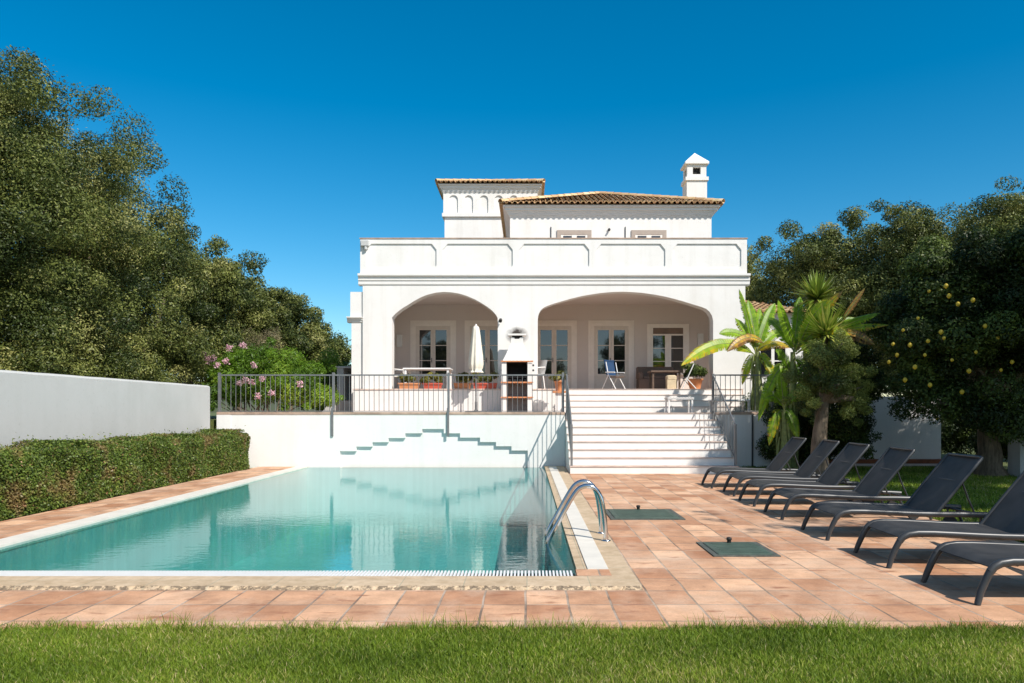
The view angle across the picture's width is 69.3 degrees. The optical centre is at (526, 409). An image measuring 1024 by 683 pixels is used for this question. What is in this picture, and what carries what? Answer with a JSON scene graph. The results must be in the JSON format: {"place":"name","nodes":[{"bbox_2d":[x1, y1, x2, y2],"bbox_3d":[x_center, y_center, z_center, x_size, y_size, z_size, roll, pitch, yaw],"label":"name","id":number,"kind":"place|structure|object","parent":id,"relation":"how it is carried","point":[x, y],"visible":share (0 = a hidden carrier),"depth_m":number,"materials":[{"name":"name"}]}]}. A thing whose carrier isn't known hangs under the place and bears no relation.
{"place":"outdoors","nodes":[
{"label":"outdoors","id":0,"kind":"place"},
{"bbox_2d":[210,413,216,428],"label":"raised ground","id":1,"kind":"structure","parent":0,"point":[213,420],"depth_m":18.50,"materials":[{"name":"green plant"}]},
{"bbox_2d":[131,201,269,386],"bbox_3d":[-9.911,-2.743,21.570,4.320,6.313,4.544,0,0,0],"label":"oak tree","id":2,"kind":"object","parent":1,"relation":"on","point":[223,284],"visible":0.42,"depth_m":21.16,"materials":[{"name":"green plant"}]},
{"bbox_2d":[173,255,313,410],"bbox_3d":[-9.649,-2.416,24.884,4.859,5.578,4.362,0,0,0],"label":"oak tree","id":3,"kind":"object","parent":1,"relation":"on","point":[263,311],"visible":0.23,"depth_m":24.77,"materials":[{"name":"green plant"}]},
{"bbox_2d":[202,326,285,410],"bbox_3d":[-8.650,-1.120,22.574,2.452,2.977,2.340,0,0,0],"label":"dry shrub","id":4,"kind":"object","parent":1,"relation":"on","point":[260,337],"visible":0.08,"depth_m":22.52,"materials":[{"name":"green plant"}]},
{"bbox_2d":[201,336,345,410],"bbox_3d":[-7.001,-0.876,20.523,3.797,2.399,2.462,0,0,0],"label":"oleander bush","id":5,"kind":"object","parent":1,"relation":"on","point":[273,362],"visible":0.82,"depth_m":20.09,"materials":[{"name":"green plant"}]},
{"bbox_2d":[266,293,342,410],"bbox_3d":[-9.467,-2.125,28.815,4.418,5.142,4.317,0,0,0],"label":"oak tree","id":6,"kind":"object","parent":1,"relation":"on","point":[300,312],"visible":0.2,"depth_m":28.96,"materials":[{"name":"green plant"}]},
{"bbox_2d":[296,347,350,410],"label":"garden shrub","id":7,"kind":"object","parent":1,"relation":"on","point":[327,360],"visible":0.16,"depth_m":23.60,"materials":[{"name":"green plant"}]},
{"bbox_2d":[321,330,350,390],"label":"oak tree","id":8,"kind":"object","parent":1,"relation":"on","point":[345,354],"visible":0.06,"depth_m":32.56,"materials":[{"name":"green plant"}]},
{"bbox_2d":[323,366,350,410],"bbox_3d":[-5.574,-0.614,22.740,1.040,1.369,1.560,0,0,0],"label":"outside stair","id":9,"kind":"object","parent":1,"relation":"on","point":[343,369],"visible":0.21,"depth_m":22.00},
{"bbox_2d":[565,419,713,419],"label":"terrace","id":10,"kind":"structure","parent":1,"relation":"on","point":[641,419],"depth_m":18.50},
{"bbox_2d":[352,389,555,410],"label":"planter wall","id":11,"kind":"structure","parent":10,"relation":"on","point":[392,399],"depth_m":20.98,"materials":[{"name":"white paint"}]},
{"bbox_2d":[397,376,420,388],"bbox_3d":[-3.376,-0.830,21.070,0.676,0.449,0.364,0,0,0],"label":"plant trough","id":12,"kind":"object","parent":11,"relation":"on","point":[406,384],"visible":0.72,"depth_m":21.00,"materials":[{"name":"ceramic"}]},
{"bbox_2d":[419,372,442,388],"bbox_3d":[-2.731,-0.846,21.091,0.720,0.482,0.436,0,0,0],"label":"plant trough","id":13,"kind":"object","parent":11,"relation":"on","point":[431,384],"visible":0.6,"depth_m":21.01,"materials":[{"name":"orange ceramic"}]},
{"bbox_2d":[454,372,473,388],"bbox_3d":[-1.804,-0.846,21.133,0.577,0.482,0.499,0,0,0],"label":"plant trough","id":14,"kind":"object","parent":11,"relation":"on","point":[465,384],"visible":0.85,"depth_m":21.00,"materials":[{"name":"ceramic"}]},
{"bbox_2d":[472,372,498,388],"bbox_3d":[-1.203,-0.853,21.145,0.800,0.496,0.519,0,0,0],"label":"plant trough","id":15,"kind":"object","parent":11,"relation":"on","point":[481,385],"visible":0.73,"depth_m":21.00,"materials":[{"name":"orange ceramic"}]},
{"bbox_2d":[468,324,483,410],"bbox_3d":[-1.409,-1.153,20.450,0.474,2.447,0.474,0,0,45],"label":"closed parasol","id":16,"kind":"object","parent":10,"relation":"on","point":[475,363],"visible":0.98,"depth_m":20.34,"materials":[{"name":"white fabric"}]},
{"bbox_2d":[501,334,533,410],"bbox_3d":[-0.260,-1.021,20.580,0.916,2.182,0.640,0,0,0],"label":"barbecue","id":17,"kind":"object","parent":10,"relation":"on","point":[516,359],"visible":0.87,"depth_m":20.46,"materials":[{"name":"white paint"}]},
{"bbox_2d":[552,391,565,410],"bbox_3d":[0.880,-0.228,20.300,0.350,0.592,0.360,0,0,0],"label":"pot pedestal","id":18,"kind":"object","parent":10,"relation":"on","point":[558,400],"visible":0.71,"depth_m":20.18,"materials":[{"name":"white paint"}]},
{"bbox_2d":[548,370,568,390],"bbox_3d":[0.852,-0.813,20.254,0.570,0.571,0.454,0,0,15],"label":"flower pot","id":19,"kind":"object","parent":18,"relation":"on","point":[557,380],"visible":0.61,"depth_m":20.21,"materials":[{"name":"ceramic"}]},
{"bbox_2d":[564,389,747,412],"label":"staircase","id":20,"kind":"structure","parent":10,"relation":"on","point":[617,400],"depth_m":20.42,"materials":[{"name":"white paint"}]},
{"bbox_2d":[664,397,693,412],"bbox_3d":[3.954,-0.129,19.250,0.676,0.393,0.500,0,0,0],"label":"table","id":21,"kind":"object","parent":10,"relation":"on","point":[677,398],"visible":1,"depth_m":19.04,"materials":[{"name":"white plastic"}]},
{"bbox_2d":[681,290,788,410],"bbox_3d":[5.276,-1.471,18.850,2.979,3.240,1.305,0,0,0],"label":"banana plant","id":22,"kind":"object","parent":10,"relation":"on","point":[756,334],"visible":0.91,"depth_m":18.83,"materials":[{"name":"green plant"}]},
{"bbox_2d":[708,390,765,412],"bbox_3d":[5.611,-0.301,19.300,1.650,0.738,0.600,0,0,0],"label":"white sunbed","id":23,"kind":"object","parent":10,"relation":"on","point":[747,400],"visible":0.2,"depth_m":19.03,"materials":[{"name":"plastic"}]},
{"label":"veranda floor","id":24,"kind":"structure","parent":10,"relation":"on","visible":0},
{"bbox_2d":[403,368,452,388],"bbox_3d":[-2.955,-0.921,22.200,1.410,0.638,0.900,0,0,0],"label":"dining table","id":25,"kind":"object","parent":24,"relation":"on","point":[426,369],"visible":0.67,"depth_m":21.93,"materials":[{"name":"white plastic"}]},
{"bbox_2d":[538,360,546,388],"bbox_3d":[0.246,-1.041,21.922,0.581,0.882,0.534,0,0,-30],"label":"white chair","id":26,"kind":"object","parent":24,"relation":"on","point":[542,364],"visible":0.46,"depth_m":21.91,"materials":[{"name":"plastic"}]},
{"bbox_2d":[602,360,624,388],"bbox_3d":[2.564,-1.044,21.879,0.464,0.883,0.562,0,0,-42],"label":"folding chair","id":27,"kind":"object","parent":24,"relation":"on","point":[609,367],"visible":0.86,"depth_m":21.93,"materials":[{"name":"blue fabric"}]},
{"bbox_2d":[647,370,681,388],"bbox_3d":[4.041,-0.874,21.750,0.911,0.543,0.700,0,0,0],"label":"wooden table","id":28,"kind":"object","parent":24,"relation":"on","point":[664,371],"visible":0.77,"depth_m":21.45,"materials":[{"name":"brown wood"}]},
{"bbox_2d":[665,375,676,388],"bbox_3d":[4.155,-0.801,21.350,0.280,0.398,0.280,0,0,0],"label":"stool","id":29,"kind":"object","parent":24,"relation":"on","point":[670,381],"visible":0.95,"depth_m":21.22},
{"bbox_2d":[680,364,695,388],"bbox_3d":[4.634,-0.963,21.350,0.405,0.726,0.470,0,0,0],"label":"deck chair","id":30,"kind":"object","parent":24,"relation":"on","point":[686,377],"visible":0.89,"depth_m":21.12,"materials":[{"name":"white plastic"}]},
{"bbox_2d":[680,362,707,388],"bbox_3d":[4.911,-1.039,21.431,0.838,0.870,0.838,0,0,31],"label":"fern pot","id":31,"kind":"object","parent":24,"relation":"on","point":[697,370],"visible":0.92,"depth_m":21.25,"materials":[{"name":"ceramic"}]},
{"bbox_2d":[741,362,800,410],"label":"leafy shrub","id":32,"kind":"object","parent":1,"relation":"on","point":[769,402],"visible":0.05,"depth_m":19.25,"materials":[{"name":"green plant"}]},
{"bbox_2d":[210,392,315,412],"bbox_3d":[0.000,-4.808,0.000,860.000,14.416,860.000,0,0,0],"label":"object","id":33,"kind":"structure","parent":0,"point":[248,407],"depth_m":322.35,"materials":[{"name":"green plant"}]},
{"bbox_2d":[745,256,786,302],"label":"oak tree","id":34,"kind":"object","parent":33,"relation":"on","point":[754,278],"visible":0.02,"depth_m":31.91,"materials":[{"name":"green plant"}]},
{"bbox_2d":[745,216,883,396],"bbox_3d":[11.086,-2.938,29.635,5.530,9.001,5.657,0,0,0],"label":"oak tree","id":35,"kind":"object","parent":33,"relation":"on","point":[777,292],"visible":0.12,"depth_m":29.18,"materials":[{"name":"green plant"}]},
{"bbox_2d":[0,492,575,575],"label":"pool basin","id":36,"kind":"object","parent":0,"point":[482,539],"visible":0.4,"depth_m":14.22,"materials":[{"name":"tile"}]},
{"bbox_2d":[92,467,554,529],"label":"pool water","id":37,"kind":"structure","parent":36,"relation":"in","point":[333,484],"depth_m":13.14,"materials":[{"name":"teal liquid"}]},
{"bbox_2d":[0,467,1023,630],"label":"pool deck","id":38,"kind":"structure","parent":0,"point":[810,573],"depth_m":5.74,"materials":[{"name":"tile"}]},
{"bbox_2d":[606,505,685,519],"bbox_3d":[1.545,1.359,9.900,0.950,0.079,0.950,0,0,0],"label":"hatch cover","id":39,"kind":"object","parent":38,"relation":"on","point":[638,513],"visible":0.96,"depth_m":9.77,"materials":[{"name":"green rubber"}]},
{"bbox_2d":[696,537,780,556],"bbox_3d":[2.100,1.359,7.420,0.640,0.079,0.740,0,0,0],"label":"hatch cover","id":40,"kind":"object","parent":38,"relation":"on","point":[728,548],"visible":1,"depth_m":7.32,"materials":[{"name":"green metal"}]},
{"bbox_2d":[701,437,814,488],"bbox_3d":[4.236,0.952,13.547,1.938,0.909,0.746,0,0,0],"label":"sun lounger","id":41,"kind":"object","parent":38,"relation":"on","point":[785,454],"visible":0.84,"depth_m":13.57,"materials":[{"name":"metal"}]},
{"bbox_2d":[722,439,850,496],"bbox_3d":[4.307,0.952,12.315,1.938,0.909,0.746,0,0,1],"label":"sun lounger","id":42,"kind":"object","parent":38,"relation":"on","point":[816,459],"visible":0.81,"depth_m":12.32,"materials":[{"name":"metal"}]},
{"bbox_2d":[738,442,883,506],"bbox_3d":[4.232,0.952,11.097,1.938,0.909,0.746,0,0,-1],"label":"sun lounger","id":43,"kind":"object","parent":38,"relation":"on","point":[841,465],"visible":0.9,"depth_m":11.09,"materials":[{"name":"metal"}]},
{"bbox_2d":[763,447,932,519],"bbox_3d":[4.202,0.952,9.780,1.938,0.909,0.745,0,0,1],"label":"sun lounger","id":44,"kind":"object","parent":38,"relation":"on","point":[882,472],"visible":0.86,"depth_m":9.76,"materials":[{"name":"metal"}]},
{"bbox_2d":[800,453,987,540],"bbox_3d":[4.165,0.952,8.300,1.938,0.909,0.746,0,0,-1],"label":"sun lounger","id":45,"kind":"object","parent":38,"relation":"on","point":[946,478],"visible":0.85,"depth_m":8.29,"materials":[{"name":"metal"}]},
{"bbox_2d":[853,471,1023,568],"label":"sun lounger","id":46,"kind":"object","parent":38,"relation":"on","point":[1003,519],"visible":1,"depth_m":6.96,"materials":[{"name":"metal"}]},
{"bbox_2d":[920,541,1023,605],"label":"sun lounger","id":47,"kind":"object","parent":38,"relation":"on","point":[993,557],"visible":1,"depth_m":5.74,"materials":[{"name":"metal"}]},
{"bbox_2d":[0,433,1023,682],"bbox_3d":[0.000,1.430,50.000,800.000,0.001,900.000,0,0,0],"label":"ground","id":48,"kind":"structure","parent":0,"point":[1005,463],"depth_m":4.47,"materials":[{"name":"green plant"}]},
{"bbox_2d":[0,310,26,371],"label":"evergreen shrub","id":49,"kind":"object","parent":48,"relation":"on","point":[4,364],"visible":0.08,"depth_m":13.46,"materials":[{"name":"green plant"}]},
{"bbox_2d":[0,290,102,376],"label":"evergreen shrub","id":50,"kind":"object","parent":48,"relation":"on","point":[33,359],"visible":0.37,"depth_m":14.00,"materials":[{"name":"green plant"}]},
{"bbox_2d":[2,309,150,380],"bbox_3d":[-9.739,-0.304,15.866,3.162,3.682,3.535,0,0,0],"label":"evergreen shrub","id":51,"kind":"object","parent":48,"relation":"on","point":[87,356],"visible":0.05,"depth_m":15.60,"materials":[{"name":"green plant"}]},
{"bbox_2d":[0,45,156,329],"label":"oak tree","id":52,"kind":"object","parent":48,"relation":"on","point":[26,163],"visible":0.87,"depth_m":14.11,"materials":[{"name":"green plant"}]},
{"bbox_2d":[0,70,183,378],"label":"oak tree","id":53,"kind":"object","parent":48,"relation":"on","point":[102,309],"visible":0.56,"depth_m":15.67,"materials":[{"name":"green plant"}]},
{"bbox_2d":[0,370,209,448],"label":"boundary wall","id":54,"kind":"structure","parent":48,"relation":"on","point":[41,406],"depth_m":13.15,"materials":[{"name":"paint"}]},
{"bbox_2d":[11,127,221,383],"bbox_3d":[-10.241,-2.654,18.369,4.745,8.432,5.012,0,0,0],"label":"oak tree","id":55,"kind":"object","parent":48,"relation":"on","point":[176,335],"visible":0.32,"depth_m":18.48,"materials":[{"name":"green plant"}]},
{"bbox_2d":[0,425,250,520],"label":"clipped hedge","id":56,"kind":"object","parent":48,"relation":"on","point":[39,476],"visible":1,"depth_m":11.70,"materials":[{"name":"green plant"}]},
{"bbox_2d":[90,320,179,382],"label":"evergreen shrub","id":57,"kind":"object","parent":48,"relation":"on","point":[159,362],"visible":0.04,"depth_m":17.16,"materials":[{"name":"green plant"}]},
{"bbox_2d":[0,466,607,568],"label":"pool edge band","id":58,"kind":"object","parent":48,"relation":"on","point":[591,554],"visible":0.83,"depth_m":9.13,"materials":[{"name":"white stone"}]},
{"bbox_2d":[453,573,574,575],"bbox_3d":[-2.493,1.477,6.280,5.815,0.126,0.279,0,0,0],"label":"overflow channel","id":59,"kind":"object","parent":58,"relation":"in","point":[520,574],"visible":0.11,"depth_m":6.40,"materials":[{"name":"white plastic"}]},
{"bbox_2d":[0,570,572,575],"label":"overflow grate","id":60,"kind":"object","parent":59,"relation":"on","point":[197,573],"visible":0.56,"depth_m":6.30,"materials":[{"name":"white plastic"}]},
{"bbox_2d":[0,466,642,589],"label":"pool coping","id":61,"kind":"object","parent":48,"relation":"on","point":[623,577],"visible":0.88,"depth_m":5.95,"materials":[{"name":"stone"}]},
{"bbox_2d":[542,479,610,572],"bbox_3d":[0.527,1.563,8.060,0.715,1.574,0.580,0,0,0],"label":"pool ladder","id":62,"kind":"object","parent":61,"relation":"attached to","point":[562,509],"visible":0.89,"depth_m":7.81,"materials":[{"name":"metal"}]},
{"bbox_2d":[217,412,564,467],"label":"retaining wall","id":63,"kind":"structure","parent":48,"relation":"on","point":[423,439],"depth_m":18.30,"materials":[{"name":"paint"}]},
{"bbox_2d":[218,373,563,435],"bbox_3d":[-3.372,-0.139,18.346,8.604,1.582,0.168,0,0,0],"label":"terrace railing","id":64,"kind":"object","parent":63,"relation":"on","point":[333,375],"visible":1,"depth_m":18.39,"materials":[{"name":"grey metal"}]},
{"bbox_2d":[346,153,808,410],"bbox_3d":[2.155,-3.972,26.332,14.640,10.784,10.705,0,0,0],"label":"villa","id":65,"kind":"object","parent":48,"relation":"on","point":[579,288],"visible":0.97,"depth_m":24.13,"materials":[{"name":"paint"}]},
{"bbox_2d":[410,320,455,388],"bbox_3d":[-3.080,-1.772,24.255,1.500,2.332,0.089,0,0,0],"label":"french door","id":66,"kind":"structure","parent":65,"relation":"in","point":[432,342],"depth_m":24.27,"materials":[{"name":"paint"}]},
{"bbox_2d":[465,320,497,388],"bbox_3d":[-1.297,-1.772,24.273,1.500,2.332,0.051,0,0,0],"label":"french door","id":67,"kind":"structure","parent":65,"relation":"in","point":[492,325],"depth_m":24.27,"materials":[{"name":"paint"}]},
{"bbox_2d":[538,320,576,388],"bbox_3d":[0.887,-1.772,24.273,1.500,2.332,0.051,0,0,0],"label":"french door","id":68,"kind":"structure","parent":65,"relation":"in","point":[557,339],"depth_m":24.27,"materials":[{"name":"paint"}]},
{"bbox_2d":[557,230,591,237],"bbox_3d":[1.563,-4.915,24.479,1.139,2.070,0.039,0,0,0],"label":"upper window","id":69,"kind":"structure","parent":65,"relation":"in","point":[560,233],"depth_m":24.46,"materials":[{"name":"white glass"}]},
{"bbox_2d":[588,320,633,388],"bbox_3d":[2.765,-1.772,24.255,1.500,2.332,0.089,0,0,0],"label":"french door","id":70,"kind":"structure","parent":65,"relation":"in","point":[607,339],"depth_m":24.27,"materials":[{"name":"paint"}]},
{"bbox_2d":[631,230,666,237],"bbox_3d":[4.033,-4.915,24.479,1.159,2.070,0.039,0,0,0],"label":"upper window","id":71,"kind":"structure","parent":65,"relation":"in","point":[634,233],"depth_m":24.46,"materials":[{"name":"white glass"}]},
{"bbox_2d":[647,324,688,374],"bbox_3d":[4.627,-1.984,24.255,1.510,1.678,0.089,0,0,0],"label":"window","id":72,"kind":"structure","parent":65,"relation":"in","point":[667,344],"depth_m":24.26,"materials":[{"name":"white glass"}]},
{"bbox_2d":[759,347,787,373],"bbox_3d":[8.161,-1.669,24.574,0.991,1.011,0.049,0,0,0],"label":"window","id":73,"kind":"structure","parent":65,"relation":"in","point":[772,354],"depth_m":24.58,"materials":[{"name":"white paint"}]},
{"bbox_2d":[576,569,611,575],"bbox_3d":[0.562,1.413,6.268,0.285,0.074,0.253,0,0,0],"label":"pool corner tile","id":74,"kind":"object","parent":48,"relation":"on","point":[592,572],"visible":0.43,"depth_m":6.27,"materials":[{"name":"ceramic"}]},
{"bbox_2d":[714,412,774,467],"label":"retaining wall","id":75,"kind":"structure","parent":48,"relation":"on","point":[750,427],"depth_m":18.30,"materials":[{"name":"paint"}]},
{"bbox_2d":[714,374,773,411],"bbox_3d":[5.365,-0.124,19.381,1.535,1.552,2.238,0,0,0],"label":"terrace railing","id":76,"kind":"object","parent":75,"relation":"on","point":[745,375],"visible":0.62,"depth_m":18.39,"materials":[{"name":"grey metal"}]},
{"bbox_2d":[763,372,802,467],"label":"banana plant","id":77,"kind":"object","parent":48,"relation":"on","point":[784,420],"visible":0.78,"depth_m":16.81,"materials":[{"name":"green plant"}]},
{"bbox_2d":[755,389,840,465],"bbox_3d":[6.611,0.477,18.007,2.104,2.106,1.730,0,0,0],"label":"leafy shrub","id":78,"kind":"object","parent":48,"relation":"on","point":[804,449],"visible":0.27,"depth_m":17.75,"materials":[{"name":"green plant"}]},
{"bbox_2d":[758,282,886,468],"bbox_3d":[6.527,-0.796,16.600,2.508,4.498,2.204,0,0,0],"label":"banana plant","id":79,"kind":"object","parent":48,"relation":"on","point":[784,329],"visible":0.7,"depth_m":17.00,"materials":[{"name":"green plant"}]},
{"bbox_2d":[788,269,857,421],"bbox_3d":[6.522,-0.912,16.477,1.653,4.680,2.305,0,0,0],"label":"yucca","id":80,"kind":"object","parent":48,"relation":"on","point":[816,292],"visible":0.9,"depth_m":16.35,"materials":[{"name":"green plant"}]},
{"bbox_2d":[780,328,878,473],"bbox_3d":[6.255,-0.058,15.344,1.908,3.212,1.477,0,0,-43],"label":"olive tree","id":81,"kind":"object","parent":48,"relation":"on","point":[826,382],"visible":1,"depth_m":15.03,"materials":[{"name":"green plant"}]},
{"bbox_2d":[774,198,910,396],"bbox_3d":[12.283,-3.145,26.971,5.910,9.333,5.651,0,0,0],"label":"oak tree","id":82,"kind":"object","parent":48,"relation":"on","point":[845,264],"visible":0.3,"depth_m":26.70,"materials":[{"name":"green plant"}]},
{"bbox_2d":[805,337,897,472],"bbox_3d":[7.244,-0.126,16.646,1.808,3.286,1.834,0,0,-40],"label":"dark shrub","id":83,"kind":"object","parent":48,"relation":"on","point":[844,432],"visible":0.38,"depth_m":16.25,"materials":[{"name":"green plant"}]},
{"bbox_2d":[802,397,940,458],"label":"garden wall","id":84,"kind":"structure","parent":48,"relation":"on","point":[923,439],"depth_m":19.20,"materials":[{"name":"white paint"}]},
{"bbox_2d":[739,465,1023,542],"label":"garden grass","id":85,"kind":"structure","parent":48,"relation":"on","point":[989,492],"depth_m":13.43,"materials":[{"name":"green plant"}]},
{"bbox_2d":[835,198,980,396],"bbox_3d":[13.575,-2.708,24.808,5.023,8.580,5.778,0,0,39],"label":"oak tree","id":86,"kind":"object","parent":48,"relation":"on","point":[920,223],"visible":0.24,"depth_m":24.34,"materials":[{"name":"green plant"}]},
{"bbox_2d":[863,222,1023,477],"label":"lemon tree","id":87,"kind":"object","parent":48,"relation":"on","point":[951,329],"visible":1,"depth_m":14.53,"materials":[{"name":"green plant"}]},
{"bbox_2d":[941,393,975,454],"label":"dark shrub","id":88,"kind":"object","parent":48,"relation":"on","point":[954,437],"visible":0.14,"depth_m":20.29,"materials":[{"name":"green plant"}]},
{"bbox_2d":[898,186,1023,454],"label":"oak tree","id":89,"kind":"object","parent":48,"relation":"on","point":[951,219],"visible":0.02,"depth_m":22.37,"materials":[{"name":"green plant"}]},
{"bbox_2d":[948,174,1023,255],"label":"oak tree","id":90,"kind":"object","parent":48,"relation":"on","point":[1017,208],"visible":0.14,"depth_m":20.51,"materials":[{"name":"green plant"}]},
{"bbox_2d":[958,384,1023,462],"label":"dark shrub","id":91,"kind":"object","parent":48,"relation":"on","point":[973,441],"visible":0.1,"depth_m":16.83,"materials":[{"name":"green plant"}]},
{"bbox_2d":[974,214,1023,390],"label":"oak tree","id":92,"kind":"object","parent":48,"relation":"on","point":[1019,227],"visible":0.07,"depth_m":16.03,"materials":[{"name":"green plant"}]},
{"bbox_2d":[1008,432,1023,477],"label":"gate pillar","id":93,"kind":"structure","parent":48,"relation":"on","point":[1015,459],"depth_m":15.55,"materials":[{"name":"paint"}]},
{"bbox_2d":[0,0,1023,396],"label":"sky","id":94,"kind":"structure","parent":0,"point":[297,132],"materials":[{"name":"blue"}]},
{"bbox_2d":[565,413,738,473],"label":"staircase","id":95,"kind":"structure","parent":0,"point":[649,446],"depth_m":17.16,"materials":[{"name":"paint"}]},
{"bbox_2d":[566,374,572,465],"bbox_3d":[0.985,0.174,17.352,0.050,2.122,2.035,0,0,0],"label":"stair railing","id":96,"kind":"object","parent":95,"relation":"on","point":[569,419],"visible":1,"depth_m":17.10,"materials":[{"name":"grey metal"}]},
{"bbox_2d":[712,374,736,465],"bbox_3d":[4.610,0.174,17.352,0.050,2.122,2.035,0,0,0],"label":"stair railing","id":97,"kind":"object","parent":95,"relation":"on","point":[735,427],"visible":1,"depth_m":17.10,"materials":[{"name":"grey metal"}]},
{"bbox_2d":[636,367,674,388],"bbox_3d":[4.085,-0.991,23.380,1.176,0.778,0.760,0,0,0],"label":"wicker sofa","id":98,"kind":"object","parent":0,"point":[642,378],"visible":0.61,"depth_m":23.14,"materials":[{"name":"brown wicker"}]},
{"bbox_2d":[829,464,936,467],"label":"garden path","id":99,"kind":"structure","parent":0,"point":[908,465],"depth_m":18.27,"materials":[{"name":"green plant"}]},
{"bbox_2d":[829,459,941,463],"bbox_3d":[9.200,1.319,19.045,4.000,0.099,0.290,0,0,0],"label":"flower bed","id":100,"kind":"object","parent":99,"relation":"on","point":[909,461],"depth_m":18.90,"materials":[{"name":"green plant"}]}
]}

